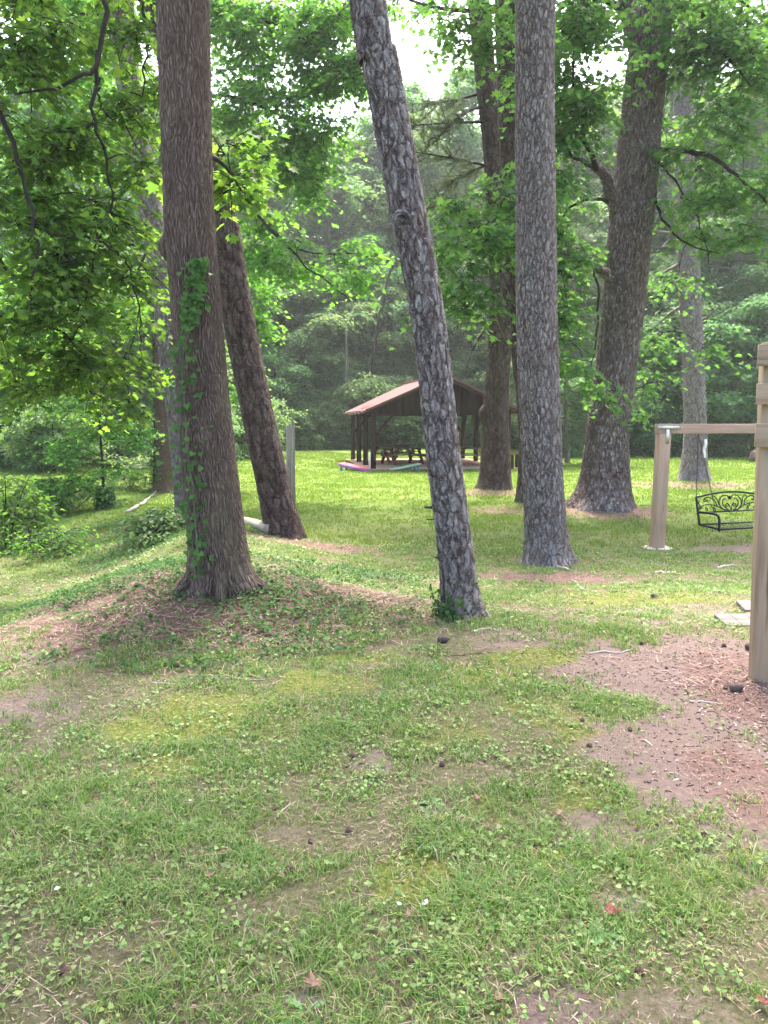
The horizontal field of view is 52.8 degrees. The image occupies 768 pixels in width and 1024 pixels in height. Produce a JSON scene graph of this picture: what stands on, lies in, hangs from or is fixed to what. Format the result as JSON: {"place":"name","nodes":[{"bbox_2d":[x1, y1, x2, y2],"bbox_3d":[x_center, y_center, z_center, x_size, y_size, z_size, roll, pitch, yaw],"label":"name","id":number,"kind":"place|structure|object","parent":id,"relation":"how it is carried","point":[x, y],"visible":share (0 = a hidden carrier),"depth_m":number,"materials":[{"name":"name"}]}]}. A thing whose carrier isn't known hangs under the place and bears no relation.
{"place":"outdoors","nodes":[
{"label":"outdoors","id":0,"kind":"place"},
{"bbox_2d":[0,450,755,571],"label":"lawn","id":1,"kind":"structure","parent":0,"point":[726,470],"depth_m":20.24,"materials":[{"name":"plant"}]},
{"bbox_2d":[0,393,767,1023],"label":"ground","id":2,"kind":"structure","parent":0,"point":[652,1005],"depth_m":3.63,"materials":[{"name":"plant"}]},
{"bbox_2d":[0,473,67,546],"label":"bush","id":3,"kind":"object","parent":2,"relation":"on","point":[41,514],"visible":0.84,"depth_m":15.02,"materials":[{"name":"green plant"}]},
{"bbox_2d":[0,397,67,469],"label":"shrub","id":4,"kind":"object","parent":2,"relation":"on","point":[2,463],"visible":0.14,"depth_m":32.23,"materials":[{"name":"green plant"}]},
{"bbox_2d":[0,523,101,565],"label":"bush","id":5,"kind":"object","parent":2,"relation":"on","point":[55,532],"visible":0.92,"depth_m":13.99,"materials":[{"name":"green plant"}]},
{"bbox_2d":[0,400,112,474],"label":"shrub","id":6,"kind":"object","parent":2,"relation":"on","point":[20,444],"visible":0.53,"depth_m":30.09,"materials":[{"name":"green plant"}]},
{"bbox_2d":[0,83,140,297],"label":"tall tree","id":7,"kind":"object","parent":2,"relation":"on","point":[14,99],"visible":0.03,"depth_m":42.00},
{"bbox_2d":[0,215,141,397],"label":"tree","id":8,"kind":"object","parent":2,"relation":"on","point":[22,239],"visible":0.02,"depth_m":38.15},
{"bbox_2d":[16,471,128,515],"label":"bush","id":9,"kind":"object","parent":2,"relation":"on","point":[83,495],"visible":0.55,"depth_m":19.93,"materials":[{"name":"green plant"}]},
{"bbox_2d":[0,298,145,451],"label":"tree","id":10,"kind":"object","parent":2,"relation":"on","point":[2,394],"visible":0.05,"depth_m":35.58,"materials":[{"name":"green plant"}]},
{"bbox_2d":[0,291,152,456],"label":"tree","id":11,"kind":"object","parent":2,"relation":"on","point":[104,394],"visible":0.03,"depth_m":36.73,"materials":[{"name":"green plant"}]},
{"bbox_2d":[0,0,158,450],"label":"tall tree","id":12,"kind":"object","parent":2,"relation":"on","point":[126,194],"visible":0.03,"depth_m":43.88,"materials":[{"name":"plant"}]},
{"bbox_2d":[0,381,165,519],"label":"sapling","id":13,"kind":"object","parent":2,"relation":"on","point":[56,454],"visible":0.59,"depth_m":19.82,"materials":[{"name":"green plant"}]},
{"bbox_2d":[0,0,175,440],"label":"maple tree","id":14,"kind":"object","parent":2,"relation":"on","point":[55,269],"visible":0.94,"depth_m":9.44,"materials":[{"name":"green plant"}]},
{"bbox_2d":[93,486,115,509],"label":"bush","id":15,"kind":"object","parent":2,"relation":"on","point":[105,504],"visible":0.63,"depth_m":20.22,"materials":[{"name":"green plant"}]},
{"bbox_2d":[80,398,153,464],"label":"shrub","id":16,"kind":"object","parent":2,"relation":"on","point":[128,454],"visible":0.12,"depth_m":34.82,"materials":[{"name":"green plant"}]},
{"bbox_2d":[95,450,163,490],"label":"bush","id":17,"kind":"object","parent":2,"relation":"on","point":[140,463],"visible":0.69,"depth_m":23.68,"materials":[{"name":"green plant"}]},
{"bbox_2d":[90,506,185,559],"bbox_3d":[-3.953,0.355,13.478,2.072,0.861,2.697,0,7,0],"label":"bush","id":18,"kind":"object","parent":2,"relation":"on","point":[150,527],"visible":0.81,"depth_m":13.17,"materials":[{"name":"green plant"}]},
{"bbox_2d":[54,238,233,406],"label":"tree","id":19,"kind":"object","parent":2,"relation":"on","point":[144,394],"visible":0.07,"depth_m":36.38,"materials":[{"name":"plant"}]},
{"bbox_2d":[109,0,183,515],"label":"pine tree","id":20,"kind":"object","parent":2,"relation":"on","point":[164,358],"visible":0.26,"depth_m":14.94,"materials":[{"name":"brown plant"}]},
{"bbox_2d":[81,84,288,342],"bbox_3d":[-14.368,-16.334,53.958,15.578,24.728,14.433,0,7,-4],"label":"tall tree","id":21,"kind":"object","parent":2,"relation":"on","point":[246,242],"visible":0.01,"depth_m":52.61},
{"bbox_2d":[140,330,287,408],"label":"tree","id":22,"kind":"object","parent":2,"relation":"on","point":[283,404],"visible":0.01,"depth_m":44.83,"materials":[{"name":"green plant"}]},
{"bbox_2d":[142,0,299,608],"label":"poplar tree","id":23,"kind":"object","parent":2,"relation":"on","point":[184,52],"visible":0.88,"depth_m":5.98,"materials":[{"name":"plant"}]},
{"bbox_2d":[151,115,213,579],"bbox_3d":[-1.541,-1.319,5.887,0.541,3.735,0.151,1,7,8],"label":"climbing vine","id":24,"kind":"object","parent":23,"relation":"attached to","point":[197,271],"visible":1,"depth_m":5.92,"materials":[{"name":"green plant"}]},
{"bbox_2d":[139,2,306,539],"bbox_3d":[-4.398,-8.656,11.469,5.366,18.876,5.344,4,8,30],"label":"pine tree","id":25,"kind":"object","parent":2,"relation":"on","point":[279,513],"visible":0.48,"depth_m":12.51,"materials":[{"name":"brown plant"}]},
{"bbox_2d":[0,0,465,492],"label":"maple tree","id":26,"kind":"object","parent":2,"relation":"on","point":[241,23],"visible":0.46,"depth_m":20.77,"materials":[{"name":"green plant"}]},
{"bbox_2d":[148,287,160,490],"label":"ivy","id":27,"kind":"object","parent":26,"relation":"attached to","point":[151,335],"visible":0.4,"depth_m":23.33,"materials":[{"name":"green plant"}]},
{"bbox_2d":[231,412,247,460],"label":"shrub","id":28,"kind":"object","parent":2,"relation":"on","point":[235,423],"depth_m":37.85,"materials":[{"name":"green plant"}]},
{"bbox_2d":[155,128,332,437],"bbox_3d":[-12.850,-17.106,60.335,14.138,24.660,14.186,-5,9,-37],"label":"tall tree","id":29,"kind":"object","parent":2,"relation":"on","point":[274,202],"visible":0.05,"depth_m":59.02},
{"bbox_2d":[244,517,268,533],"bbox_3d":[-2.230,0.219,13.270,0.180,0.197,1.301,-4,8,-32],"label":"log","id":30,"kind":"object","parent":2,"relation":"on","point":[259,525],"visible":0.63,"depth_m":12.99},
{"bbox_2d":[0,517,518,685],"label":"ground cover","id":31,"kind":"object","parent":2,"relation":"on","point":[143,567],"visible":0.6,"depth_m":6.25,"materials":[{"name":"green plant"}]},
{"bbox_2d":[229,386,307,459],"bbox_3d":[-7.625,-4.544,41.979,6.500,4.492,6.020,4,8,29],"label":"shrub","id":32,"kind":"object","parent":2,"relation":"on","point":[243,445],"visible":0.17,"depth_m":41.18,"materials":[{"name":"green plant"}]},
{"bbox_2d":[229,345,322,436],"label":"tree","id":33,"kind":"object","parent":2,"relation":"on","point":[299,371],"visible":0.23,"depth_m":53.37,"materials":[{"name":"green plant"}]},
{"bbox_2d":[224,244,346,414],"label":"tree","id":34,"kind":"object","parent":2,"relation":"on","point":[302,337],"visible":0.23,"depth_m":55.95,"materials":[{"name":"green plant"}]},
{"bbox_2d":[286,426,293,495],"bbox_3d":[-2.100,-0.798,17.229,0.171,2.237,0.167,0,7,0],"label":"wooden post","id":35,"kind":"object","parent":2,"relation":"on","point":[289,448],"visible":0.48,"depth_m":17.11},
{"bbox_2d":[280,405,343,450],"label":"shrub","id":36,"kind":"object","parent":2,"relation":"on","point":[303,441],"visible":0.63,"depth_m":52.54,"materials":[{"name":"green plant"}]},
{"bbox_2d":[266,340,359,446],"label":"tree","id":37,"kind":"object","parent":2,"relation":"on","point":[326,373],"visible":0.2,"depth_m":55.64,"materials":[{"name":"green plant"}]},
{"bbox_2d":[244,147,397,437],"bbox_3d":[-6.647,-18.039,66.351,15.089,24.388,16.287,6,9,42],"label":"tall tree","id":38,"kind":"object","parent":2,"relation":"on","point":[305,219],"visible":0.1,"depth_m":62.37,"materials":[{"name":"plant"}]},
{"bbox_2d":[253,240,397,392],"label":"tree","id":39,"kind":"object","parent":2,"relation":"on","point":[352,316],"visible":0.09,"depth_m":57.94,"materials":[{"name":"green plant"}]},
{"bbox_2d":[281,387,381,449],"bbox_3d":[-4.343,-6.487,55.900,8.357,5.222,7.740,1,7,4],"label":"shrub","id":40,"kind":"object","parent":2,"relation":"on","point":[315,398],"visible":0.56,"depth_m":54.06,"materials":[{"name":"green plant"}]},
{"bbox_2d":[289,355,375,408],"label":"tree","id":41,"kind":"object","parent":2,"relation":"on","point":[360,367],"visible":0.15,"depth_m":57.40,"materials":[{"name":"green plant"}]},
{"bbox_2d":[304,141,369,353],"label":"pine tree","id":42,"kind":"object","parent":2,"relation":"on","point":[344,223],"visible":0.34,"depth_m":60.97,"materials":[{"name":"plant"}]},
{"bbox_2d":[264,265,413,403],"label":"tree","id":43,"kind":"object","parent":2,"relation":"on","point":[327,357],"visible":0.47,"depth_m":56.86,"materials":[{"name":"green plant"}]},
{"bbox_2d":[309,413,383,449],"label":"shrub","id":44,"kind":"object","parent":2,"relation":"on","point":[343,426],"visible":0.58,"depth_m":53.56,"materials":[{"name":"green plant"}]},
{"bbox_2d":[345,329,347,439],"bbox_3d":[-2.649,-8.455,54.380,0.292,8.618,0.247,0,7,0],"label":"dead snag","id":45,"kind":"object","parent":2,"relation":"on","point":[346,368],"visible":0.6,"depth_m":54.10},
{"bbox_2d":[302,318,404,375],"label":"tree","id":46,"kind":"object","parent":2,"relation":"on","point":[354,348],"visible":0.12,"depth_m":59.76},
{"bbox_2d":[285,138,436,274],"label":"tall tree","id":47,"kind":"object","parent":2,"relation":"on","point":[358,159],"visible":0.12,"depth_m":67.57,"materials":[{"name":"plant"}]},
{"bbox_2d":[279,228,457,377],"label":"tree","id":48,"kind":"object","parent":2,"relation":"on","point":[403,304],"visible":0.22,"depth_m":61.37,"materials":[{"name":"green plant"}]},
{"bbox_2d":[317,371,422,448],"bbox_3d":[-1.008,-7.005,56.249,9.286,6.505,8.600,4,8,27],"label":"shrub","id":49,"kind":"object","parent":2,"relation":"on","point":[376,386],"visible":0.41,"depth_m":54.45,"materials":[{"name":"green plant"}]},
{"bbox_2d":[361,265,393,447],"bbox_3d":[-0.625,-10.859,55.098,2.718,13.221,0.380,0,7,0],"label":"leaning stem","id":50,"kind":"object","parent":2,"relation":"on","point":[377,329],"visible":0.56,"depth_m":54.76,"materials":[{"name":"grey plant"}]},
{"bbox_2d":[0,58,763,442],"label":"wood","id":51,"kind":"object","parent":2,"relation":"on","point":[348,170],"depth_m":77.87,"materials":[{"name":"green plant"}]},
{"bbox_2d":[0,481,767,1023],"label":"pine straw","id":52,"kind":"object","parent":2,"relation":"on","point":[740,677],"visible":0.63,"depth_m":5.40,"materials":[{"name":"plant"}]},
{"bbox_2d":[0,533,767,1023],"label":"clover","id":53,"kind":"object","parent":2,"relation":"on","point":[330,861],"visible":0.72,"depth_m":2.96,"materials":[{"name":"green plant"}]},
{"bbox_2d":[316,277,456,382],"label":"tree","id":54,"kind":"object","parent":2,"relation":"on","point":[394,293],"visible":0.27,"depth_m":58.93,"materials":[{"name":"green plant"}]},
{"bbox_2d":[294,79,481,287],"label":"tall tree","id":55,"kind":"object","parent":2,"relation":"on","point":[414,89],"visible":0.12,"depth_m":69.54,"materials":[{"name":"plant"}]},
{"bbox_2d":[364,352,416,437],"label":"tree","id":56,"kind":"object","parent":2,"relation":"on","point":[403,362],"visible":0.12,"depth_m":59.43,"materials":[{"name":"green plant"}]},
{"bbox_2d":[357,404,423,446],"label":"shrub","id":57,"kind":"object","parent":2,"relation":"on","point":[404,440],"visible":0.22,"depth_m":56.11,"materials":[{"name":"green plant"}]},
{"bbox_2d":[311,108,488,327],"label":"tall tree","id":58,"kind":"object","parent":2,"relation":"on","point":[429,186],"visible":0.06,"depth_m":65.89,"materials":[{"name":"plant"}]},
{"bbox_2d":[74,590,741,898],"bbox_3d":[0.964,1.004,5.827,2.907,0.279,6.533,4,8,32],"label":"moss","id":59,"kind":"object","parent":2,"relation":"on","point":[436,710],"visible":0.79,"depth_m":4.39,"materials":[{"name":"plant"}]},
{"bbox_2d":[349,0,490,621],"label":"pine tree","id":60,"kind":"object","parent":2,"relation":"on","point":[377,55],"visible":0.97,"depth_m":5.86,"materials":[{"name":"grey plant"}]},
{"bbox_2d":[356,108,488,333],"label":"tall tree","id":61,"kind":"object","parent":2,"relation":"on","point":[432,171],"visible":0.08,"depth_m":66.03,"materials":[{"name":"plant"}]},
{"bbox_2d":[343,377,517,469],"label":"pavilion","id":62,"kind":"structure","parent":2,"relation":"on","point":[403,400],"depth_m":32.41,"materials":[{"name":"wood"}]},
{"bbox_2d":[368,444,417,461],"bbox_3d":[0.398,-2.898,37.925,1.960,0.782,1.680,-6,9,-40],"label":"picnic table","id":63,"kind":"object","parent":62,"relation":"on","point":[399,450],"visible":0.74,"depth_m":37.68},
{"bbox_2d":[376,446,425,464],"bbox_3d":[0.832,-2.564,35.145,1.960,0.782,1.680,-4,8,-28],"label":"picnic table","id":64,"kind":"object","parent":62,"relation":"on","point":[393,455],"visible":0.87,"depth_m":35.02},
{"bbox_2d":[398,415,471,446],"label":"shrub","id":65,"kind":"object","parent":2,"relation":"on","point":[419,439],"visible":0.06,"depth_m":56.15,"materials":[{"name":"green plant"}]},
{"bbox_2d":[384,272,487,390],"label":"tree","id":66,"kind":"object","parent":2,"relation":"on","point":[462,323],"visible":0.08,"depth_m":63.17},
{"bbox_2d":[394,331,481,378],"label":"tree","id":67,"kind":"object","parent":2,"relation":"on","point":[455,339],"visible":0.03,"depth_m":62.20,"materials":[{"name":"green plant"}]},
{"bbox_2d":[381,0,512,489],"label":"pine tree","id":68,"kind":"object","parent":2,"relation":"on","point":[495,462],"visible":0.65,"depth_m":22.51,"materials":[{"name":"brown plant"}]},
{"bbox_2d":[382,249,512,392],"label":"tree","id":69,"kind":"object","parent":2,"relation":"on","point":[471,366],"visible":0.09,"depth_m":59.81,"materials":[{"name":"green plant"}]},
{"bbox_2d":[419,64,488,281],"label":"tall tree","id":70,"kind":"object","parent":2,"relation":"on","point":[464,89],"visible":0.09,"depth_m":67.32,"materials":[{"name":"plant"}]},
{"bbox_2d":[386,0,522,503],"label":"pine tree","id":71,"kind":"object","parent":2,"relation":"on","point":[507,148],"visible":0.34,"depth_m":18.57,"materials":[{"name":"brown plant"}]},
{"bbox_2d":[429,568,488,623],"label":"ivy","id":72,"kind":"object","parent":2,"relation":"on","point":[444,611],"visible":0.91,"depth_m":6.06,"materials":[{"name":"green plant"}]},
{"bbox_2d":[411,343,515,440],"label":"tree","id":73,"kind":"object","parent":2,"relation":"on","point":[479,356],"visible":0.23,"depth_m":58.97,"materials":[{"name":"green plant"}]},
{"bbox_2d":[419,386,513,446],"bbox_3d":[6.122,-6.539,57.385,7.827,5.610,8.080,-2,7,-12],"label":"shrub","id":74,"kind":"object","parent":2,"relation":"on","point":[470,443],"visible":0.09,"depth_m":55.99,"materials":[{"name":"green plant"}]},
{"bbox_2d":[449,314,513,392],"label":"tree","id":75,"kind":"object","parent":2,"relation":"on","point":[477,333],"visible":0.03,"depth_m":61.46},
{"bbox_2d":[466,400,518,448],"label":"shrub","id":76,"kind":"object","parent":2,"relation":"on","point":[515,443],"visible":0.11,"depth_m":55.37,"materials":[{"name":"green plant"}]},
{"bbox_2d":[472,257,597,399],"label":"tree","id":77,"kind":"object","parent":2,"relation":"on","point":[484,342],"visible":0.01,"depth_m":53.55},
{"bbox_2d":[515,0,578,567],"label":"pine tree","id":78,"kind":"object","parent":2,"relation":"on","point":[546,540],"visible":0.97,"depth_m":10.83,"materials":[{"name":"grey plant"}]},
{"bbox_2d":[516,396,588,457],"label":"shrub","id":79,"kind":"object","parent":2,"relation":"on","point":[580,414],"visible":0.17,"depth_m":42.72,"materials":[{"name":"green plant"}]},
{"bbox_2d":[457,193,672,444],"bbox_3d":[11.883,-11.893,51.049,14.051,16.666,13.099,3,7,21],"label":"tree","id":80,"kind":"object","parent":2,"relation":"on","point":[595,224],"visible":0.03,"depth_m":48.58,"materials":[{"name":"green plant"}]},
{"bbox_2d":[472,86,673,286],"bbox_3d":[13.820,-17.793,58.666,15.484,26.496,15.537,-2,7,-18],"label":"tall tree","id":81,"kind":"object","parent":2,"relation":"on","point":[577,163],"visible":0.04,"depth_m":55.35,"materials":[{"name":"plant"}]},
{"bbox_2d":[388,0,767,512],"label":"maple tree","id":82,"kind":"object","parent":2,"relation":"on","point":[718,47],"visible":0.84,"depth_m":16.31,"materials":[{"name":"green plant"}]},
{"bbox_2d":[509,220,647,462],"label":"tree","id":83,"kind":"object","parent":2,"relation":"on","point":[577,432],"visible":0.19,"depth_m":35.90,"materials":[{"name":"plant"}]},
{"bbox_2d":[509,326,663,450],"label":"tree","id":84,"kind":"object","parent":2,"relation":"on","point":[572,383],"visible":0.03,"depth_m":44.00,"materials":[{"name":"green plant"}]},
{"bbox_2d":[588,917,624,945],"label":"weed plant","id":85,"kind":"object","parent":2,"relation":"on","point":[613,937],"visible":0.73,"depth_m":2.37,"materials":[{"name":"green plant"}]},
{"bbox_2d":[469,612,767,897],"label":"wood chips","id":86,"kind":"object","parent":2,"relation":"on","point":[703,741],"visible":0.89,"depth_m":4.25,"materials":[{"name":"wood"}]},
{"bbox_2d":[561,261,680,405],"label":"tree","id":87,"kind":"object","parent":2,"relation":"on","point":[650,305],"visible":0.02,"depth_m":48.53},
{"bbox_2d":[559,82,748,444],"bbox_3d":[20.268,-18.466,60.753,15.746,27.422,16.995,0,7,3],"label":"tall tree","id":88,"kind":"object","parent":2,"relation":"on","point":[607,157],"visible":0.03,"depth_m":56.02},
{"bbox_2d":[570,313,741,454],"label":"tree","id":89,"kind":"object","parent":2,"relation":"on","point":[648,405],"visible":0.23,"depth_m":43.63,"materials":[{"name":"green plant"}]},
{"bbox_2d":[629,408,682,456],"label":"shrub","id":90,"kind":"object","parent":2,"relation":"on","point":[647,439],"visible":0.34,"depth_m":43.98,"materials":[{"name":"green plant"}]},
{"bbox_2d":[588,250,732,416],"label":"tree","id":91,"kind":"object","parent":2,"relation":"on","point":[661,260],"visible":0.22,"depth_m":46.44,"materials":[{"name":"plant"}]},
{"bbox_2d":[582,6,755,480],"bbox_3d":[9.662,-14.004,25.926,7.272,26.430,5.667,0,7,0],"label":"pine tree","id":92,"kind":"object","parent":2,"relation":"on","point":[694,403],"visible":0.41,"depth_m":26.01,"materials":[{"name":"grey plant"}]},
{"bbox_2d":[591,209,762,367],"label":"tree","id":93,"kind":"object","parent":2,"relation":"on","point":[655,245],"visible":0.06,"depth_m":50.84,"materials":[{"name":"green plant"}]},
{"bbox_2d":[588,64,767,447],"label":"tall tree","id":94,"kind":"object","parent":2,"relation":"on","point":[664,192],"visible":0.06,"depth_m":52.56,"materials":[{"name":"plant"}]},
{"bbox_2d":[649,51,715,272],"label":"pine tree","id":95,"kind":"object","parent":2,"relation":"on","point":[670,249],"visible":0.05,"depth_m":51.15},
{"bbox_2d":[629,332,753,451],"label":"tree","id":96,"kind":"object","parent":2,"relation":"on","point":[671,392],"visible":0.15,"depth_m":45.06,"materials":[{"name":"green plant"}]},
{"bbox_2d":[644,424,754,549],"bbox_3d":[6.004,-0.383,12.807,3.460,2.136,0.459,0,7,-4],"label":"swing frame","id":97,"kind":"object","parent":2,"relation":"on","point":[663,432],"visible":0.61,"depth_m":12.64,"materials":[{"name":"wood"}]},
{"bbox_2d":[695,434,753,530],"bbox_3d":[5.960,-0.526,13.083,1.744,1.591,0.645,-2,7,-18],"label":"swing bench","id":98,"kind":"object","parent":97,"relation":"hanging from","point":[713,512],"visible":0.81,"depth_m":13.25,"materials":[{"name":"black metal"}]},
{"bbox_2d":[639,318,767,447],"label":"tree","id":99,"kind":"object","parent":2,"relation":"on","point":[749,384],"visible":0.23,"depth_m":42.54,"materials":[{"name":"green plant"}]},
{"bbox_2d":[640,265,767,441],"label":"tree","id":100,"kind":"object","parent":2,"relation":"on","point":[722,281],"visible":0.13,"depth_m":46.86,"materials":[{"name":"green plant"}]},
{"bbox_2d":[650,173,767,377],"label":"tree","id":101,"kind":"object","parent":2,"relation":"on","point":[759,275],"visible":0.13,"depth_m":46.66,"materials":[{"name":"green plant"}]},
{"bbox_2d":[657,85,767,272],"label":"tall tree","id":102,"kind":"object","parent":2,"relation":"on","point":[731,164],"visible":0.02,"depth_m":52.81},
{"bbox_2d":[666,292,767,450],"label":"tree","id":103,"kind":"object","parent":2,"relation":"on","point":[718,329],"visible":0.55,"depth_m":42.51,"materials":[{"name":"green plant"}]},
{"bbox_2d":[679,407,755,457],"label":"shrub","id":104,"kind":"object","parent":2,"relation":"on","point":[731,448],"visible":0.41,"depth_m":42.65,"materials":[{"name":"green plant"}]},
{"bbox_2d":[714,614,749,626],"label":"paving slab","id":105,"kind":"structure","parent":2,"relation":"on","point":[735,618],"depth_m":6.28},
{"bbox_2d":[699,49,767,288],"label":"tall tree","id":106,"kind":"object","parent":2,"relation":"on","point":[761,131],"visible":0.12,"depth_m":50.93,"materials":[{"name":"plant"}]},
{"bbox_2d":[748,342,767,682],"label":"wooden post","id":107,"kind":"object","parent":2,"relation":"on","point":[758,657],"visible":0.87,"depth_m":4.68,"materials":[{"name":"wood"}]},
{"bbox_2d":[0,0,767,252],"label":"sky","id":108,"kind":"structure","parent":0,"point":[412,60],"materials":[{"name":"white"}]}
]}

